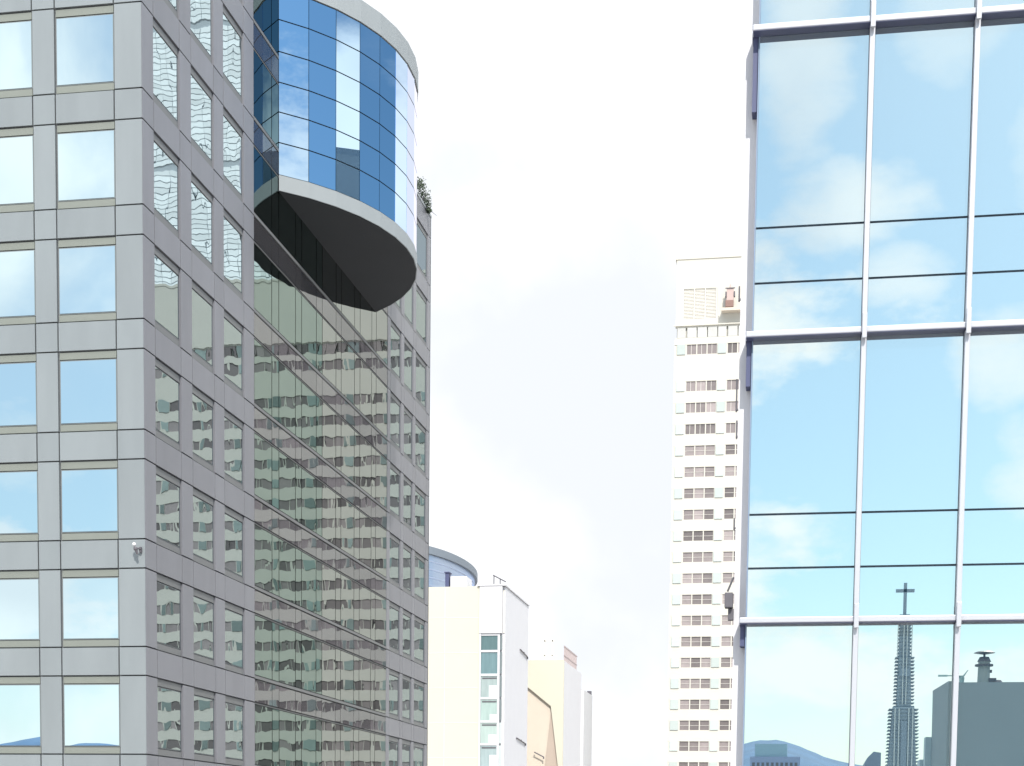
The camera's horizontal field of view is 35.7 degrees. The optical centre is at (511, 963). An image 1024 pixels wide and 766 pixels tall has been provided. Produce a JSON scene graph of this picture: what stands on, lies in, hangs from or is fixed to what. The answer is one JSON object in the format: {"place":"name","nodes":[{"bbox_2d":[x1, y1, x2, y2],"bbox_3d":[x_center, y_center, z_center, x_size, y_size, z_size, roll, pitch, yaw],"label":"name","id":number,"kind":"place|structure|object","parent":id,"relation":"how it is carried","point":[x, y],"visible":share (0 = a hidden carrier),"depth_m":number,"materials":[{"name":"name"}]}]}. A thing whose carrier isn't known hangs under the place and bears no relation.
{"place":"outdoors","nodes":[
{"label":"outdoors","id":0,"kind":"place"},
{"bbox_2d":[0,0,431,765],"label":"office tower","id":1,"kind":"structure","parent":0,"point":[214,296],"depth_m":54.09,"materials":[{"name":"grey glass"}]},
{"bbox_2d":[0,12,33,98],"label":"window","id":2,"kind":"structure","parent":1,"relation":"in","point":[16,49],"depth_m":48.46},
{"bbox_2d":[0,127,34,212],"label":"window","id":3,"kind":"structure","parent":1,"relation":"in","point":[16,145],"depth_m":48.75,"materials":[{"name":"glass"}]},
{"bbox_2d":[0,242,36,325],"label":"window","id":4,"kind":"structure","parent":1,"relation":"in","point":[17,268],"depth_m":49.02,"materials":[{"name":"glass"}]},
{"bbox_2d":[0,354,37,433],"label":"window","id":5,"kind":"structure","parent":1,"relation":"in","point":[18,381],"depth_m":49.30,"materials":[{"name":"glass"}]},
{"bbox_2d":[0,463,38,541],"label":"window","id":6,"kind":"structure","parent":1,"relation":"in","point":[18,489],"depth_m":49.56,"materials":[{"name":"glass"}]},
{"bbox_2d":[0,571,39,647],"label":"window","id":7,"kind":"structure","parent":1,"relation":"in","point":[19,598],"depth_m":49.84,"materials":[{"name":"glass"}]},
{"bbox_2d":[0,677,41,753],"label":"window","id":8,"kind":"structure","parent":1,"relation":"in","point":[20,702],"depth_m":50.11,"materials":[{"name":"glass"}]},
{"bbox_2d":[56,5,114,93],"bbox_3d":[-12.905,-27.632,48.119,1.860,2.431,0.100,1,5,10],"label":"window","id":9,"kind":"structure","parent":1,"relation":"in","point":[84,36],"depth_m":48.08,"materials":[{"name":"glass"}]},
{"bbox_2d":[57,122,115,209],"bbox_3d":[-12.942,-24.274,48.393,1.860,2.451,0.100,1,5,10],"label":"window","id":10,"kind":"structure","parent":1,"relation":"in","point":[86,152],"depth_m":48.35,"materials":[{"name":"glass"}]},
{"bbox_2d":[58,237,116,322],"bbox_3d":[-12.980,-20.915,48.667,1.860,2.431,0.100,1,5,10],"label":"window","id":11,"kind":"structure","parent":1,"relation":"in","point":[87,275],"depth_m":48.62,"materials":[{"name":"glass"}]},
{"bbox_2d":[60,351,117,431],"bbox_3d":[-13.017,-17.601,48.937,1.860,2.361,0.100,1,5,10],"label":"window","id":12,"kind":"structure","parent":1,"relation":"in","point":[88,388],"depth_m":48.89,"materials":[{"name":"glass"}]},
{"bbox_2d":[61,461,118,540],"bbox_3d":[-13.053,-14.322,49.205,1.860,2.361,0.100,1,5,10],"label":"window","id":13,"kind":"structure","parent":1,"relation":"in","point":[89,494],"depth_m":49.16,"materials":[{"name":"glass"}]},
{"bbox_2d":[62,569,119,646],"bbox_3d":[-13.090,-11.053,49.472,1.860,2.341,0.100,1,5,10],"label":"window","id":14,"kind":"structure","parent":1,"relation":"in","point":[90,605],"depth_m":49.43,"materials":[{"name":"glass"}]},
{"bbox_2d":[63,676,120,753],"bbox_3d":[-13.126,-7.774,49.739,1.860,2.381,0.100,1,5,10],"label":"window","id":15,"kind":"structure","parent":1,"relation":"in","point":[91,711],"depth_m":49.70,"materials":[{"name":"glass"}]},
{"bbox_2d":[152,19,177,127],"bbox_3d":[-10.862,-27.730,49.599,0.100,2.431,2.060,1,5,10],"label":"window","id":16,"kind":"structure","parent":1,"relation":"in","point":[165,54],"depth_m":49.59,"materials":[{"name":"clear glass"}]},
{"bbox_2d":[153,247,178,345],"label":"window","id":17,"kind":"structure","parent":1,"relation":"in","point":[166,273],"depth_m":50.16,"materials":[{"name":"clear glass"}]},
{"bbox_2d":[153,134,178,238],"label":"window","id":18,"kind":"structure","parent":1,"relation":"in","point":[165,163],"depth_m":49.88,"materials":[{"name":"clear glass"}]},
{"bbox_2d":[154,359,179,450],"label":"window","id":19,"kind":"structure","parent":1,"relation":"in","point":[167,382],"depth_m":50.41,"materials":[{"name":"clear glass"}]},
{"bbox_2d":[155,467,180,554],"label":"window","id":20,"kind":"structure","parent":1,"relation":"in","point":[167,486],"depth_m":50.68,"materials":[{"name":"clear glass"}]},
{"bbox_2d":[156,574,180,655],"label":"window","id":21,"kind":"structure","parent":1,"relation":"in","point":[168,590],"depth_m":50.96,"materials":[{"name":"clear glass"}]},
{"bbox_2d":[157,679,181,757],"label":"window","id":22,"kind":"structure","parent":1,"relation":"in","point":[169,701],"depth_m":51.21,"materials":[{"name":"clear glass"}]},
{"bbox_2d":[164,0,176,16],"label":"window","id":23,"kind":"structure","parent":1,"relation":"in","point":[172,4],"depth_m":50.06,"materials":[{"name":"clear glass"}]},
{"bbox_2d":[190,0,211,63],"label":"window","id":24,"kind":"structure","parent":1,"relation":"in","point":[200,10],"depth_m":52.45,"materials":[{"name":"clear glass"}]},
{"bbox_2d":[191,68,211,166],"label":"window","id":25,"kind":"structure","parent":1,"relation":"in","point":[201,96],"depth_m":52.61,"materials":[{"name":"clear glass"}]},
{"bbox_2d":[191,386,212,471],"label":"window","id":26,"kind":"structure","parent":1,"relation":"in","point":[202,406],"depth_m":53.41,"materials":[{"name":"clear glass"}]},
{"bbox_2d":[191,281,212,372],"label":"window","id":27,"kind":"structure","parent":1,"relation":"in","point":[202,341],"depth_m":53.14,"materials":[{"name":"clear glass"}]},
{"bbox_2d":[191,174,212,271],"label":"window","id":28,"kind":"structure","parent":1,"relation":"in","point":[201,200],"depth_m":52.85,"materials":[{"name":"clear glass"}]},
{"bbox_2d":[192,488,213,569],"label":"window","id":29,"kind":"structure","parent":1,"relation":"in","point":[203,505],"depth_m":53.67,"materials":[{"name":"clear glass"}]},
{"bbox_2d":[193,589,213,665],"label":"window","id":30,"kind":"structure","parent":1,"relation":"in","point":[203,608],"depth_m":53.96,"materials":[{"name":"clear glass"}]},
{"bbox_2d":[194,688,214,761],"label":"window","id":31,"kind":"structure","parent":1,"relation":"in","point":[203,707],"depth_m":54.21,"materials":[{"name":"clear glass"}]},
{"bbox_2d":[223,210,241,299],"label":"window","id":32,"kind":"structure","parent":1,"relation":"in","point":[232,232],"depth_m":55.80,"materials":[{"name":"clear glass"}]},
{"bbox_2d":[223,108,241,201],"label":"window","id":33,"kind":"structure","parent":1,"relation":"in","point":[232,134],"depth_m":55.50,"materials":[{"name":"clear glass"}]},
{"bbox_2d":[223,6,241,102],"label":"window","id":34,"kind":"structure","parent":1,"relation":"in","point":[232,35],"depth_m":55.23,"materials":[{"name":"clear glass"}]},
{"bbox_2d":[223,507,242,582],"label":"window","id":35,"kind":"structure","parent":1,"relation":"in","point":[233,521],"depth_m":56.62,"materials":[{"name":"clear glass"}]},
{"bbox_2d":[223,410,242,490],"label":"window","id":36,"kind":"structure","parent":1,"relation":"in","point":[233,470],"depth_m":56.30,"materials":[{"name":"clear glass"}]},
{"bbox_2d":[223,311,242,396],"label":"window","id":37,"kind":"structure","parent":1,"relation":"in","point":[232,330],"depth_m":56.04,"materials":[{"name":"clear glass"}]},
{"bbox_2d":[224,602,242,674],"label":"window","id":38,"kind":"structure","parent":1,"relation":"in","point":[233,614],"depth_m":56.85,"materials":[{"name":"clear glass"}]},
{"bbox_2d":[225,696,243,765],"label":"window","id":39,"kind":"structure","parent":1,"relation":"in","point":[233,713],"depth_m":57.10,"materials":[{"name":"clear glass"}]},
{"bbox_2d":[389,736,397,765],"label":"window","id":40,"kind":"structure","parent":1,"relation":"in","point":[393,747],"depth_m":79.57,"materials":[{"name":"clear glass"}]},
{"bbox_2d":[388,669,398,719],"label":"window","id":41,"kind":"structure","parent":1,"relation":"in","point":[393,680],"depth_m":79.30,"materials":[{"name":"clear glass"}]},
{"bbox_2d":[389,602,398,654],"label":"window","id":42,"kind":"structure","parent":1,"relation":"in","point":[393,609],"depth_m":79.05,"materials":[{"name":"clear glass"}]},
{"bbox_2d":[389,534,398,587],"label":"window","id":43,"kind":"structure","parent":1,"relation":"in","point":[394,542],"depth_m":78.82,"materials":[{"name":"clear glass"}]},
{"bbox_2d":[389,463,399,520],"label":"window","id":44,"kind":"structure","parent":1,"relation":"in","point":[394,473],"depth_m":78.51,"materials":[{"name":"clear glass"}]},
{"bbox_2d":[390,392,399,451],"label":"window","id":45,"kind":"structure","parent":1,"relation":"in","point":[394,403],"depth_m":78.24,"materials":[{"name":"clear glass"}]},
{"bbox_2d":[390,321,399,381],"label":"window","id":46,"kind":"structure","parent":1,"relation":"in","point":[395,334],"depth_m":78.00,"materials":[{"name":"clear glass"}]},
{"bbox_2d":[402,740,409,765],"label":"window","id":47,"kind":"structure","parent":1,"relation":"in","point":[405,748],"depth_m":82.08,"materials":[{"name":"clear glass"}]},
{"bbox_2d":[402,675,410,723],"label":"window","id":48,"kind":"structure","parent":1,"relation":"in","point":[406,680],"depth_m":81.86,"materials":[{"name":"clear glass"}]},
{"bbox_2d":[402,610,410,659],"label":"window","id":49,"kind":"structure","parent":1,"relation":"in","point":[406,615],"depth_m":81.68,"materials":[{"name":"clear glass"}]},
{"bbox_2d":[402,543,410,595],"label":"window","id":50,"kind":"structure","parent":1,"relation":"in","point":[406,550],"depth_m":81.34,"materials":[{"name":"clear glass"}]},
{"bbox_2d":[403,476,411,529],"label":"window","id":51,"kind":"structure","parent":1,"relation":"in","point":[407,484],"depth_m":81.06,"materials":[{"name":"clear glass"}]},
{"bbox_2d":[404,407,411,463],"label":"window","id":52,"kind":"structure","parent":1,"relation":"in","point":[407,416],"depth_m":80.85,"materials":[{"name":"clear glass"}]},
{"bbox_2d":[404,338,411,395],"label":"window","id":53,"kind":"structure","parent":1,"relation":"in","point":[407,348],"depth_m":80.49,"materials":[{"name":"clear glass"}]},
{"bbox_2d":[404,286,412,328],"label":"window","id":54,"kind":"structure","parent":1,"relation":"in","point":[409,295],"depth_m":80.47,"materials":[{"name":"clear glass"}]},
{"bbox_2d":[413,743,422,765],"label":"window","id":55,"kind":"structure","parent":1,"relation":"in","point":[418,752],"depth_m":84.80,"materials":[{"name":"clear glass"}]},
{"bbox_2d":[412,680,423,726],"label":"window","id":56,"kind":"structure","parent":1,"relation":"in","point":[418,686],"depth_m":84.60,"materials":[{"name":"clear glass"}]},
{"bbox_2d":[413,616,423,665],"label":"window","id":57,"kind":"structure","parent":1,"relation":"in","point":[418,623],"depth_m":84.27,"materials":[{"name":"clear glass"}]},
{"bbox_2d":[414,552,424,603],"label":"window","id":58,"kind":"structure","parent":1,"relation":"in","point":[419,561],"depth_m":84.02,"materials":[{"name":"clear glass"}]},
{"bbox_2d":[415,486,424,540],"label":"window","id":59,"kind":"structure","parent":1,"relation":"in","point":[419,496],"depth_m":83.78,"materials":[{"name":"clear glass"}]},
{"bbox_2d":[415,420,425,476],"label":"window","id":60,"kind":"structure","parent":1,"relation":"in","point":[420,432],"depth_m":83.45,"materials":[{"name":"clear glass"}]},
{"bbox_2d":[416,353,425,411],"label":"window","id":61,"kind":"structure","parent":1,"relation":"in","point":[420,365],"depth_m":83.26,"materials":[{"name":"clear glass"}]},
{"bbox_2d":[416,286,425,345],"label":"window","id":62,"kind":"structure","parent":1,"relation":"in","point":[420,299],"depth_m":82.90,"materials":[{"name":"clear glass"}]},
{"bbox_2d":[417,220,426,279],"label":"window","id":63,"kind":"structure","parent":1,"relation":"in","point":[421,235],"depth_m":82.70,"materials":[{"name":"clear glass"}]},
{"bbox_2d":[417,176,436,215],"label":"rooftop shrub","id":64,"kind":"object","parent":1,"relation":"on","point":[420,184],"visible":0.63,"depth_m":82.64,"materials":[{"name":"green plant"}]},
{"bbox_2d":[363,0,746,765],"label":"sky","id":65,"kind":"structure","parent":0,"point":[566,149],"materials":[{"name":"white"}]},
{"bbox_2d":[580,689,592,765],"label":"white block","id":66,"kind":"structure","parent":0,"point":[586,733],"depth_m":238.07,"materials":[{"name":"grey paint"}]},
{"bbox_2d":[730,0,1023,765],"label":"glass office block","id":67,"kind":"structure","parent":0,"point":[879,585],"depth_m":20.65,"materials":[{"name":"glass"}]},
{"bbox_2d":[724,577,733,620],"bbox_3d":[2.923,-4.910,21.382,0.122,0.575,0.160,1,5,10],"label":"floodlight","id":68,"kind":"object","parent":67,"relation":"attached to","point":[728,604],"visible":1,"depth_m":21.32,"materials":[{"name":"metal"}]},
{"bbox_3d":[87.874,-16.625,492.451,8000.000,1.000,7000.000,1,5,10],"label":"ground","id":69,"kind":"structure","parent":0,"visible":0},
{"bbox_2d":[429,546,477,586],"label":"oval glass building","id":70,"kind":"structure","parent":69,"relation":"on","point":[441,561],"depth_m":182.55,"materials":[{"name":"glass"}]},
{"bbox_2d":[427,584,529,765],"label":"cream block","id":71,"kind":"structure","parent":69,"relation":"on","point":[477,678],"depth_m":151.67,"materials":[{"name":"paint"}]},
{"bbox_2d":[450,576,471,586],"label":"roof box","id":72,"kind":"object","parent":71,"relation":"on","point":[459,581],"visible":0.76,"depth_m":151.43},
{"bbox_2d":[480,723,496,742],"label":"window","id":73,"kind":"structure","parent":71,"relation":"in","point":[488,731],"depth_m":151.56,"materials":[{"name":"glass"}]},
{"bbox_2d":[480,745,496,765],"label":"window","id":74,"kind":"structure","parent":71,"relation":"in","point":[488,753],"depth_m":151.74,"materials":[{"name":"clear glass"}]},
{"bbox_2d":[481,676,496,696],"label":"window","id":75,"kind":"structure","parent":71,"relation":"in","point":[488,683],"depth_m":151.19,"materials":[{"name":"glass"}]},
{"bbox_2d":[481,699,496,720],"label":"window","id":76,"kind":"structure","parent":71,"relation":"in","point":[488,706],"depth_m":151.37,"materials":[{"name":"glass"}]},
{"bbox_2d":[481,636,497,649],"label":"window","id":77,"kind":"structure","parent":71,"relation":"in","point":[487,642],"depth_m":150.89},
{"bbox_2d":[481,652,497,673],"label":"window","id":78,"kind":"structure","parent":71,"relation":"in","point":[488,659],"depth_m":151.04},
{"bbox_2d":[480,633,499,765],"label":"window frame","id":79,"kind":"structure","parent":71,"relation":"in","point":[482,634],"depth_m":151.11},
{"bbox_2d":[527,640,580,765],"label":"stepped block","id":80,"kind":"structure","parent":69,"relation":"on","point":[554,716],"depth_m":190.84,"materials":[{"name":"beige stone"}]},
{"bbox_2d":[667,253,741,765],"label":"apartment tower","id":81,"kind":"structure","parent":69,"relation":"on","point":[704,454],"depth_m":234.22,"materials":[{"name":"concrete"}]},
{"bbox_2d":[671,637,679,646],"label":"bay window","id":82,"kind":"structure","parent":81,"relation":"in","point":[675,641],"depth_m":236.29,"materials":[{"name":"white glass"}]},
{"bbox_2d":[673,531,681,540],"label":"bay window","id":83,"kind":"structure","parent":81,"relation":"in","point":[677,535],"depth_m":235.02,"materials":[{"name":"white glass"}]},
{"bbox_2d":[675,424,683,434],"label":"bay window","id":84,"kind":"structure","parent":81,"relation":"in","point":[679,429],"depth_m":233.76,"materials":[{"name":"white glass"}]},
{"bbox_2d":[676,381,684,391],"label":"bay window","id":85,"kind":"structure","parent":81,"relation":"in","point":[680,386],"depth_m":233.31,"materials":[{"name":"white glass"}]},
{"bbox_2d":[679,741,687,750],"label":"window","id":86,"kind":"structure","parent":81,"relation":"in","point":[683,745],"depth_m":237.56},
{"bbox_2d":[683,531,692,540],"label":"window","id":87,"kind":"structure","parent":81,"relation":"in","point":[687,535],"depth_m":235.02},
{"bbox_2d":[684,510,692,519],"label":"window","id":88,"kind":"structure","parent":81,"relation":"in","point":[688,514],"depth_m":234.79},
{"bbox_2d":[685,446,693,455],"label":"window","id":89,"kind":"structure","parent":81,"relation":"in","point":[689,450],"depth_m":234.05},
{"bbox_2d":[685,467,693,476],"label":"window","id":90,"kind":"structure","parent":81,"relation":"in","point":[689,471],"depth_m":234.28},
{"bbox_2d":[685,424,694,433],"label":"window","id":91,"kind":"structure","parent":81,"relation":"in","point":[690,429],"depth_m":233.76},
{"bbox_2d":[686,403,694,412],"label":"window","id":92,"kind":"structure","parent":81,"relation":"in","point":[690,407],"depth_m":233.53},
{"bbox_2d":[689,741,697,750],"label":"window","id":93,"kind":"structure","parent":81,"relation":"in","point":[693,745],"depth_m":237.27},
{"bbox_2d":[693,552,701,561],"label":"window","id":94,"kind":"structure","parent":81,"relation":"in","point":[697,556],"depth_m":235.02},
{"bbox_2d":[694,531,702,540],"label":"window","id":95,"kind":"structure","parent":81,"relation":"in","point":[698,535],"depth_m":234.73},
{"bbox_2d":[694,488,703,497],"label":"window","id":96,"kind":"structure","parent":81,"relation":"in","point":[698,493],"depth_m":234.28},
{"bbox_2d":[695,467,703,476],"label":"window","id":97,"kind":"structure","parent":81,"relation":"in","point":[699,471],"depth_m":233.99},
{"bbox_2d":[696,424,704,433],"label":"window","id":98,"kind":"structure","parent":81,"relation":"in","point":[700,428],"depth_m":233.53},
{"bbox_2d":[697,381,705,390],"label":"window","id":99,"kind":"structure","parent":81,"relation":"in","point":[701,385],"depth_m":233.02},
{"bbox_2d":[697,344,706,353],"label":"window","id":100,"kind":"structure","parent":81,"relation":"in","point":[701,348],"depth_m":232.57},
{"bbox_2d":[699,741,708,750],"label":"window","id":101,"kind":"structure","parent":81,"relation":"in","point":[703,746],"depth_m":236.98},
{"bbox_2d":[702,594,711,603],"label":"window","id":102,"kind":"structure","parent":81,"relation":"in","point":[707,599],"depth_m":235.25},
{"bbox_2d":[703,573,711,582],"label":"window","id":103,"kind":"structure","parent":81,"relation":"in","point":[707,577],"depth_m":235.02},
{"bbox_2d":[703,552,712,561],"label":"window","id":104,"kind":"structure","parent":81,"relation":"in","point":[707,556],"depth_m":234.79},
{"bbox_2d":[705,488,713,497],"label":"window","id":105,"kind":"structure","parent":81,"relation":"in","point":[709,492],"depth_m":233.99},
{"bbox_2d":[705,445,714,454],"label":"window","id":106,"kind":"structure","parent":81,"relation":"in","point":[710,449],"depth_m":233.48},
{"bbox_2d":[706,402,715,411],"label":"window","id":107,"kind":"structure","parent":81,"relation":"in","point":[711,406],"depth_m":233.02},
{"bbox_2d":[708,344,716,353],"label":"window","id":108,"kind":"structure","parent":81,"relation":"in","point":[712,348],"depth_m":232.34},
{"bbox_2d":[713,552,721,561],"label":"bay window","id":109,"kind":"structure","parent":81,"relation":"in","point":[717,556],"depth_m":234.28,"materials":[{"name":"white glass"}]},
{"bbox_2d":[719,741,727,750],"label":"window","id":110,"kind":"structure","parent":81,"relation":"in","point":[723,745],"depth_m":236.52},
{"bbox_2d":[721,636,730,645],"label":"window","id":111,"kind":"structure","parent":81,"relation":"in","point":[726,641],"depth_m":235.25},
{"bbox_2d":[724,530,732,539],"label":"window","id":112,"kind":"structure","parent":81,"relation":"in","point":[728,534],"depth_m":233.99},
{"bbox_2d":[724,509,733,518],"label":"window","id":113,"kind":"structure","parent":81,"relation":"in","point":[728,513],"depth_m":233.76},
{"bbox_2d":[725,466,733,475],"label":"window","id":114,"kind":"structure","parent":81,"relation":"in","point":[729,470],"depth_m":233.25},
{"bbox_2d":[725,284,734,306],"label":"roof unit","id":115,"kind":"structure","parent":81,"relation":"on","point":[729,295],"depth_m":230.19,"materials":[{"name":"pink paint"}]},
{"bbox_2d":[726,423,734,432],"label":"window","id":116,"kind":"structure","parent":81,"relation":"in","point":[730,427],"depth_m":232.74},
{"bbox_2d":[727,380,735,389],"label":"window","id":117,"kind":"structure","parent":81,"relation":"in","point":[731,384],"depth_m":232.23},
{"bbox_2d":[728,343,736,352],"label":"window","id":118,"kind":"structure","parent":81,"relation":"in","point":[732,347],"depth_m":231.83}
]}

